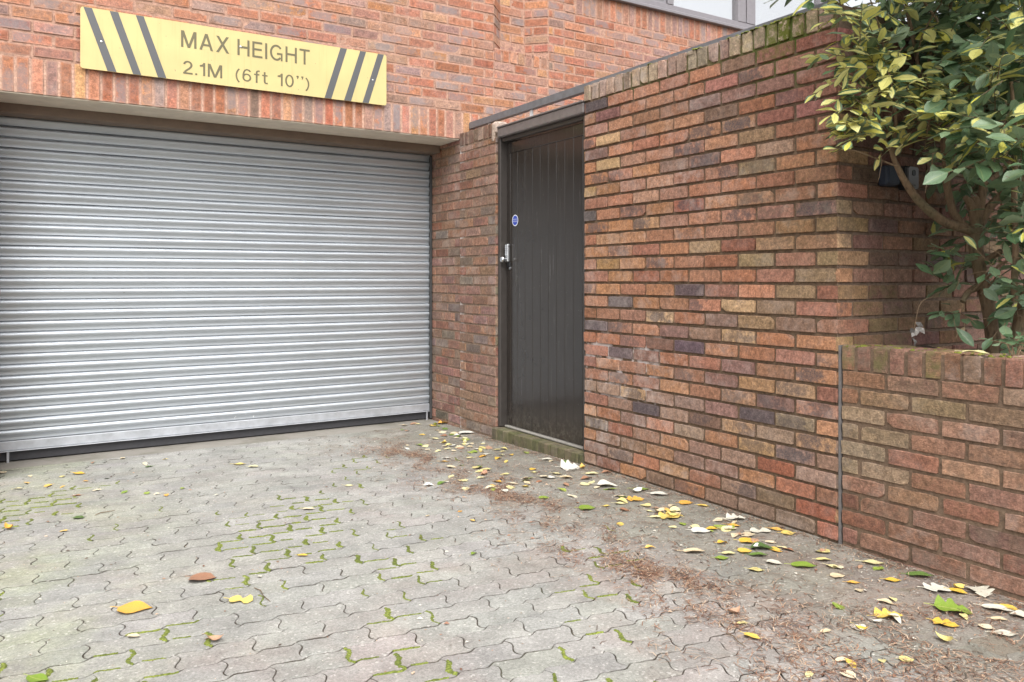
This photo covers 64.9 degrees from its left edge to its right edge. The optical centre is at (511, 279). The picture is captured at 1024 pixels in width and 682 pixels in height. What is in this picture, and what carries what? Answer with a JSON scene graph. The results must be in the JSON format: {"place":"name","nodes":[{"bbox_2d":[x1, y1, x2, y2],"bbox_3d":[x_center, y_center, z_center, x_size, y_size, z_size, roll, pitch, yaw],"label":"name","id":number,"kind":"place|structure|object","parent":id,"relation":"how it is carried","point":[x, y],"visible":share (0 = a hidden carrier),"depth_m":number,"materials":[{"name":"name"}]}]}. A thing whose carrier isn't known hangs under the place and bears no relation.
{"place":"outdoors","nodes":[
{"label":"outdoors","id":0,"kind":"place"},
{"bbox_2d":[0,406,437,469],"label":"concrete apron","id":1,"kind":"object","parent":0,"point":[22,463],"visible":0.1,"depth_m":5.83,"materials":[{"name":"grey concrete"}]},
{"bbox_2d":[0,423,1023,681],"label":"paving","id":2,"kind":"structure","parent":0,"point":[88,625],"depth_m":3.05,"materials":[{"name":"concrete"}]},
{"bbox_2d":[4,522,12,527],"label":"fallen leaf","id":3,"kind":"object","parent":2,"relation":"on","point":[6,525],"visible":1,"depth_m":3.73,"materials":[{"name":"yellow plant"}]},
{"bbox_2d":[25,673,48,681],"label":"fallen leaf","id":4,"kind":"object","parent":2,"relation":"on","point":[37,677],"visible":1,"depth_m":2.30,"materials":[{"name":"green plant"}]},
{"bbox_2d":[110,601,152,612],"bbox_3d":[-1.322,1.134,2.797,0.112,0.009,0.103,0,0,45],"label":"fallen leaf","id":5,"kind":"object","parent":2,"relation":"on","point":[132,606],"visible":1,"depth_m":2.79,"materials":[{"name":"yellow plant"}]},
{"bbox_2d":[128,633,139,636],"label":"fallen leaf","id":6,"kind":"object","parent":2,"relation":"on","point":[134,634],"visible":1,"depth_m":2.58,"materials":[{"name":"beige plant"}]},
{"bbox_2d":[188,572,215,579],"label":"fallen leaf","id":7,"kind":"object","parent":2,"relation":"on","point":[202,576],"visible":1,"depth_m":3.08,"materials":[{"name":"orange plant"}]},
{"bbox_2d":[206,634,222,639],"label":"fallen leaf","id":8,"kind":"object","parent":2,"relation":"on","point":[215,637],"visible":1,"depth_m":2.55,"materials":[{"name":"beige plant"}]},
{"bbox_2d":[228,594,252,602],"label":"fallen leaf","id":9,"kind":"object","parent":2,"relation":"on","point":[248,599],"visible":1,"depth_m":2.87,"materials":[{"name":"yellow plant"}]},
{"bbox_2d":[0,455,654,681],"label":"joint moss","id":10,"kind":"object","parent":2,"relation":"on","point":[207,642],"visible":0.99,"depth_m":3.18,"materials":[{"name":"green plant"}]},
{"bbox_2d":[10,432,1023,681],"bbox_3d":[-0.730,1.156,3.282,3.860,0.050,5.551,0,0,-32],"label":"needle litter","id":11,"kind":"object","parent":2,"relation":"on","point":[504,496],"visible":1,"depth_m":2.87,"materials":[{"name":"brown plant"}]},
{"bbox_2d":[836,657,845,660],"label":"fallen leaf","id":12,"kind":"object","parent":11,"relation":"on","point":[840,658],"visible":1,"depth_m":2.41,"materials":[{"name":"beige plant"}]},
{"bbox_2d":[995,603,1018,609],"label":"fallen leaf","id":13,"kind":"object","parent":11,"relation":"on","point":[1009,606],"visible":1,"depth_m":2.80,"materials":[{"name":"yellow plant"}]},
{"bbox_2d":[492,426,584,463],"bbox_3d":[0.225,1.142,5.512,0.220,0.122,1.061,0,0,-32],"label":"door step","id":14,"kind":"object","parent":2,"relation":"on","point":[504,434],"depth_m":5.42,"materials":[{"name":"grey concrete"}]},
{"bbox_2d":[555,459,579,470],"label":"fallen leaf","id":15,"kind":"object","parent":2,"relation":"on","point":[567,465],"visible":1,"depth_m":4.90,"materials":[{"name":"white plant"}]},
{"bbox_2d":[574,505,595,508],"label":"fallen leaf","id":16,"kind":"object","parent":2,"relation":"on","point":[585,506],"visible":1,"depth_m":4.02,"materials":[{"name":"green plant"}]},
{"bbox_2d":[591,479,616,485],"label":"fallen leaf","id":17,"kind":"object","parent":2,"relation":"on","point":[603,482],"visible":1,"depth_m":4.48,"materials":[{"name":"white plant"}]},
{"bbox_2d":[614,497,627,502],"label":"fallen leaf","id":18,"kind":"object","parent":2,"relation":"on","point":[622,499],"visible":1,"depth_m":4.15,"materials":[{"name":"yellow plant"}]},
{"bbox_2d":[625,496,643,500],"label":"fallen leaf","id":19,"kind":"object","parent":2,"relation":"on","point":[629,498],"visible":1,"depth_m":4.18,"materials":[{"name":"yellow plant"}]},
{"bbox_2d":[632,487,642,491],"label":"fallen leaf","id":20,"kind":"object","parent":2,"relation":"on","point":[637,489],"visible":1,"depth_m":4.34,"materials":[{"name":"white plant"}]},
{"bbox_2d":[646,491,665,493],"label":"fallen leaf","id":21,"kind":"object","parent":2,"relation":"on","point":[658,492],"visible":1,"depth_m":4.29,"materials":[{"name":"white plant"}]},
{"bbox_2d":[654,507,666,511],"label":"fallen leaf","id":22,"kind":"object","parent":2,"relation":"on","point":[660,509],"visible":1,"depth_m":3.96,"materials":[{"name":"beige plant"}]},
{"bbox_2d":[658,511,680,518],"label":"fallen leaf","id":23,"kind":"object","parent":2,"relation":"on","point":[661,514],"visible":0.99,"depth_m":3.88,"materials":[{"name":"yellow plant"}]},
{"bbox_2d":[670,506,679,511],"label":"fallen leaf","id":24,"kind":"object","parent":2,"relation":"on","point":[673,508],"visible":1,"depth_m":3.98,"materials":[{"name":"beige plant"}]},
{"bbox_2d":[675,500,692,503],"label":"fallen leaf","id":25,"kind":"object","parent":2,"relation":"on","point":[685,502],"visible":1,"depth_m":4.11,"materials":[{"name":"orange plant"}]},
{"bbox_2d":[677,548,705,551],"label":"fallen leaf","id":26,"kind":"object","parent":2,"relation":"on","point":[691,549],"visible":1,"depth_m":3.38,"materials":[{"name":"beige plant"}]},
{"bbox_2d":[686,527,709,531],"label":"fallen leaf","id":27,"kind":"object","parent":2,"relation":"on","point":[697,529],"visible":1,"depth_m":3.66,"materials":[{"name":"white plant"}]},
{"bbox_2d":[713,555,729,558],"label":"fallen leaf","id":28,"kind":"object","parent":2,"relation":"on","point":[720,556],"visible":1,"depth_m":3.30,"materials":[{"name":"green plant"}]},
{"bbox_2d":[717,525,735,528],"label":"fallen leaf","id":29,"kind":"object","parent":2,"relation":"on","point":[728,527],"visible":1,"depth_m":3.69,"materials":[{"name":"beige plant"}]},
{"bbox_2d":[726,605,739,612],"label":"fallen leaf","id":30,"kind":"object","parent":2,"relation":"on","point":[737,609],"visible":1,"depth_m":2.76,"materials":[{"name":"brown plant"}]},
{"bbox_2d":[726,513,744,518],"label":"fallen leaf","id":31,"kind":"object","parent":2,"relation":"on","point":[732,516],"visible":1,"depth_m":3.86,"materials":[{"name":"white plant"}]},
{"bbox_2d":[738,548,751,551],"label":"fallen leaf","id":32,"kind":"object","parent":2,"relation":"on","point":[743,550],"visible":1,"depth_m":3.38,"materials":[{"name":"yellow plant"}]},
{"bbox_2d":[734,537,756,541],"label":"fallen leaf","id":33,"kind":"object","parent":2,"relation":"on","point":[743,539],"visible":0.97,"depth_m":3.52,"materials":[{"name":"yellow plant"}]},
{"bbox_2d":[741,532,754,535],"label":"fallen leaf","id":34,"kind":"object","parent":2,"relation":"on","point":[746,533],"visible":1,"depth_m":3.60,"materials":[{"name":"beige plant"}]},
{"bbox_2d":[740,631,760,638],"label":"fallen leaf","id":35,"kind":"object","parent":2,"relation":"on","point":[753,635],"visible":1,"depth_m":2.57,"materials":[{"name":"yellow plant"}]},
{"bbox_2d":[748,567,761,570],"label":"fallen leaf","id":36,"kind":"object","parent":2,"relation":"on","point":[757,569],"visible":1,"depth_m":3.16,"materials":[{"name":"plant"}]},
{"bbox_2d":[744,541,773,548],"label":"fallen leaf","id":37,"kind":"object","parent":2,"relation":"on","point":[761,545],"visible":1,"depth_m":3.43,"materials":[{"name":"green plant"}]},
{"bbox_2d":[750,552,767,554],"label":"fallen leaf","id":38,"kind":"object","parent":2,"relation":"on","point":[756,553],"visible":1,"depth_m":3.34,"materials":[{"name":"green plant"}]},
{"bbox_2d":[750,527,770,532],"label":"fallen leaf","id":39,"kind":"object","parent":2,"relation":"on","point":[753,529],"visible":1,"depth_m":3.65,"materials":[{"name":"white plant"}]},
{"bbox_2d":[763,559,782,563],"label":"fallen leaf","id":40,"kind":"object","parent":2,"relation":"on","point":[773,561],"visible":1,"depth_m":3.25,"materials":[{"name":"white plant"}]},
{"bbox_2d":[777,530,795,534],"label":"fallen leaf","id":41,"kind":"object","parent":2,"relation":"on","point":[786,532],"visible":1,"depth_m":3.63,"materials":[{"name":"yellow plant"}]},
{"bbox_2d":[784,561,816,566],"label":"fallen leaf","id":42,"kind":"object","parent":2,"relation":"on","point":[802,563],"visible":1,"depth_m":3.21,"materials":[{"name":"green plant"}]},
{"bbox_2d":[805,671,812,678],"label":"fallen leaf","id":43,"kind":"object","parent":2,"relation":"on","point":[808,673],"visible":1,"depth_m":2.33,"materials":[{"name":"beige plant"}]},
{"bbox_2d":[812,557,831,559],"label":"fallen leaf","id":44,"kind":"object","parent":2,"relation":"on","point":[821,558],"visible":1,"depth_m":3.28,"materials":[{"name":"yellow plant"}]},
{"bbox_2d":[830,573,844,576],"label":"fallen leaf","id":45,"kind":"object","parent":2,"relation":"on","point":[836,575],"visible":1,"depth_m":3.10,"materials":[{"name":"beige plant"}]},
{"bbox_2d":[832,602,844,611],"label":"fallen leaf","id":46,"kind":"object","parent":2,"relation":"on","point":[836,605],"visible":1,"depth_m":2.81,"materials":[{"name":"green plant"}]},
{"bbox_2d":[839,670,855,678],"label":"fallen leaf","id":47,"kind":"object","parent":2,"relation":"on","point":[851,674],"visible":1,"depth_m":2.32,"materials":[{"name":"beige plant"}]},
{"bbox_2d":[845,658,856,667],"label":"fallen leaf","id":48,"kind":"object","parent":2,"relation":"on","point":[848,660],"visible":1,"depth_m":2.40,"materials":[{"name":"yellow plant"}]},
{"bbox_2d":[851,624,866,629],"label":"fallen leaf","id":49,"kind":"object","parent":2,"relation":"on","point":[855,627],"visible":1,"depth_m":2.64,"materials":[{"name":"white plant"}]},
{"bbox_2d":[850,622,867,629],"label":"fallen leaf","id":50,"kind":"object","parent":2,"relation":"on","point":[859,627],"visible":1,"depth_m":2.63,"materials":[{"name":"yellow plant"}]},
{"bbox_2d":[856,559,881,563],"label":"fallen leaf","id":51,"kind":"object","parent":2,"relation":"on","point":[872,561],"visible":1,"depth_m":3.25,"materials":[{"name":"yellow plant"}]},
{"bbox_2d":[873,566,883,570],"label":"fallen leaf","id":52,"kind":"object","parent":2,"relation":"on","point":[877,568],"visible":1,"depth_m":3.18,"materials":[{"name":"green plant"}]},
{"bbox_2d":[871,607,902,616],"bbox_3d":[1.262,1.130,2.730,0.115,0.018,0.086,-5,-5,10],"label":"fallen leaf","id":53,"kind":"object","parent":2,"relation":"on","point":[885,611],"visible":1,"depth_m":2.75,"materials":[{"name":"yellow plant"}]},
{"bbox_2d":[877,598,897,605],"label":"fallen leaf","id":54,"kind":"object","parent":2,"relation":"on","point":[886,600],"visible":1,"depth_m":2.85,"materials":[{"name":"beige plant"}]},
{"bbox_2d":[880,577,899,580],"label":"fallen leaf","id":55,"kind":"object","parent":2,"relation":"on","point":[891,579],"visible":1,"depth_m":3.06,"materials":[{"name":"yellow plant"}]},
{"bbox_2d":[888,613,900,623],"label":"fallen leaf","id":56,"kind":"object","parent":2,"relation":"on","point":[897,617],"visible":1,"depth_m":2.71,"materials":[{"name":"white plant"}]},
{"bbox_2d":[898,656,913,661],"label":"fallen leaf","id":57,"kind":"object","parent":2,"relation":"on","point":[908,659],"visible":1,"depth_m":2.42,"materials":[{"name":"yellow plant"}]},
{"bbox_2d":[903,571,933,575],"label":"fallen leaf","id":58,"kind":"object","parent":2,"relation":"on","point":[921,573],"visible":1,"depth_m":3.11,"materials":[{"name":"green plant"}]},
{"bbox_2d":[917,582,950,590],"bbox_3d":[1.559,1.133,2.964,0.126,0.010,0.094,3,-2,0],"label":"fallen leaf","id":59,"kind":"object","parent":2,"relation":"on","point":[933,586],"visible":1,"depth_m":2.97,"materials":[{"name":"white plant"}]},
{"bbox_2d":[926,617,958,626],"bbox_3d":[1.430,1.134,2.671,0.076,0.008,0.076,0,0,-4],"label":"fallen leaf","id":60,"kind":"object","parent":2,"relation":"on","point":[936,620],"visible":1,"depth_m":2.67,"materials":[{"name":"yellow plant"}]},
{"bbox_2d":[935,631,956,640],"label":"fallen leaf","id":61,"kind":"object","parent":2,"relation":"on","point":[946,638],"visible":1,"depth_m":2.55,"materials":[{"name":"yellow plant"}]},
{"bbox_2d":[925,595,971,613],"bbox_3d":[1.508,1.125,2.781,0.153,0.024,0.113,6,5,17],"label":"fallen leaf","id":62,"kind":"object","parent":2,"relation":"on","point":[940,603],"visible":1,"depth_m":2.79,"materials":[{"name":"green plant"}]},
{"bbox_2d":[944,587,968,593],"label":"fallen leaf","id":63,"kind":"object","parent":2,"relation":"on","point":[957,590],"visible":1,"depth_m":2.94,"materials":[{"name":"yellow plant"}]},
{"bbox_2d":[953,583,967,588],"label":"fallen leaf","id":64,"kind":"object","parent":2,"relation":"on","point":[959,585],"visible":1,"depth_m":2.98,"materials":[{"name":"yellow plant"}]},
{"bbox_2d":[959,613,967,620],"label":"fallen leaf","id":65,"kind":"object","parent":2,"relation":"on","point":[965,615],"visible":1,"depth_m":2.72,"materials":[{"name":"yellow plant"}]},
{"bbox_2d":[965,585,994,596],"bbox_3d":[1.710,1.129,2.944,0.096,0.022,0.099,0,0,-27],"label":"fallen leaf","id":66,"kind":"object","parent":2,"relation":"on","point":[983,591],"visible":1,"depth_m":2.93,"materials":[{"name":"white plant"}]},
{"bbox_2d":[974,622,992,628],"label":"fallen leaf","id":67,"kind":"object","parent":2,"relation":"on","point":[988,626],"visible":1,"depth_m":2.65,"materials":[{"name":"beige plant"}]},
{"bbox_2d":[973,603,1013,610],"bbox_3d":[1.668,1.132,2.784,0.125,0.012,0.055,2,-2,24],"label":"fallen leaf","id":68,"kind":"object","parent":2,"relation":"on","point":[998,606],"visible":1,"depth_m":2.79,"materials":[{"name":"white plant"}]},
{"bbox_2d":[987,616,1007,619],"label":"fallen leaf","id":69,"kind":"object","parent":2,"relation":"on","point":[997,617],"visible":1,"depth_m":2.71,"materials":[{"name":"beige plant"}]},
{"bbox_2d":[985,629,1018,635],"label":"fallen leaf","id":70,"kind":"object","parent":2,"relation":"on","point":[1006,633],"visible":1,"depth_m":2.60,"materials":[{"name":"white plant"}]},
{"bbox_2d":[1007,610,1023,616],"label":"fallen leaf","id":71,"kind":"object","parent":2,"relation":"on","point":[1019,612],"visible":1,"depth_m":2.75,"materials":[{"name":"white plant"}]},
{"bbox_2d":[837,0,1020,20],"label":"sky","id":72,"kind":"structure","parent":0,"point":[851,3],"materials":[{"name":"white"}]},
{"bbox_2d":[919,345,1010,351],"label":"planter soil","id":73,"kind":"structure","parent":0,"point":[925,346],"depth_m":3.74,"materials":[{"name":"brown soil"}]},
{"bbox_2d":[763,0,1023,354],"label":"variegated shrub","id":74,"kind":"object","parent":73,"relation":"on","point":[987,49],"visible":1,"depth_m":3.23,"materials":[{"name":"green plant"}]},
{"bbox_2d":[910,297,956,345],"bbox_3d":[1.744,0.171,3.319,0.232,0.203,0.048,0,0,-9],"label":"withered sprig","id":75,"kind":"object","parent":74,"relation":"hanging from","point":[917,330],"visible":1,"depth_m":3.29,"materials":[{"name":"grey plant"}]},
{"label":"ground","id":76,"kind":"structure","parent":0,"visible":0},
{"bbox_2d":[0,0,822,462],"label":"brick building","id":77,"kind":"structure","parent":76,"relation":"on","point":[176,256],"depth_m":5.97,"materials":[{"name":"red brick"}]},
{"bbox_2d":[80,7,385,104],"bbox_3d":[-1.804,-1.495,5.504,2.027,0.380,0.032,0,0,-32],"label":"height sign","id":78,"kind":"object","parent":77,"relation":"attached to","point":[117,42],"visible":1,"depth_m":5.42,"materials":[{"name":"metal"}]},
{"bbox_2d":[611,0,822,30],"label":"window","id":79,"kind":"structure","parent":77,"relation":"in","point":[739,15],"depth_m":8.02,"materials":[{"name":"white glass"}]},
{"bbox_2d":[459,121,506,436],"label":"brick pier","id":80,"kind":"structure","parent":76,"relation":"on","point":[478,343],"depth_m":6.13,"materials":[{"name":"brown brick"}]},
{"bbox_2d":[584,2,1023,542],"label":"garden wall","id":81,"kind":"structure","parent":76,"relation":"on","point":[755,253],"depth_m":3.96,"materials":[{"name":"brick"}]},
{"bbox_2d":[497,100,584,450],"bbox_3d":[0.249,-0.021,5.525,0.227,2.199,1.063,0,0,-32],"label":"door frame","id":82,"kind":"structure","parent":81,"relation":"attached to","point":[541,274],"depth_m":5.52,"materials":[{"name":"brown paint"}]},
{"bbox_2d":[507,123,582,445],"bbox_3d":[0.242,0.030,5.518,0.044,2.067,0.982,0,0,-32],"label":"door leaf","id":83,"kind":"structure","parent":82,"relation":"in","point":[545,170],"depth_m":5.49,"materials":[{"name":"paint"}]},
{"bbox_2d":[469,1,827,128],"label":"coping","id":84,"kind":"object","parent":81,"relation":"attached to","point":[531,106],"visible":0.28,"depth_m":5.34,"materials":[{"name":"grey paint"}]},
{"bbox_2d":[878,165,898,186],"bbox_3d":[1.703,-0.469,3.641,0.085,0.091,0.056,0,0,-32],"label":"key safe","id":85,"kind":"object","parent":81,"relation":"attached to","point":[888,177],"visible":0.83,"depth_m":3.62,"materials":[{"name":"black plastic"}]},
{"bbox_2d":[898,166,918,190],"bbox_3d":[1.830,-0.469,3.720,0.087,0.109,0.058,0,0,-32],"label":"key safe","id":86,"kind":"object","parent":81,"relation":"attached to","point":[911,173],"visible":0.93,"depth_m":3.70,"materials":[{"name":"black plastic"}]},
{"bbox_2d":[838,344,1023,602],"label":"wall","id":87,"kind":"structure","parent":76,"relation":"on","point":[931,460],"depth_m":3.12,"materials":[{"name":"brick"}]},
{"bbox_2d":[955,350,989,353],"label":"fallen leaf","id":88,"kind":"object","parent":87,"relation":"on","point":[980,351],"visible":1,"depth_m":3.02,"materials":[{"name":"yellow plant"}]},
{"bbox_2d":[979,331,1023,355],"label":"plant","id":89,"kind":"object","parent":87,"relation":"on","point":[1009,342],"visible":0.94,"depth_m":3.06,"materials":[{"name":"green plant"}]}
]}

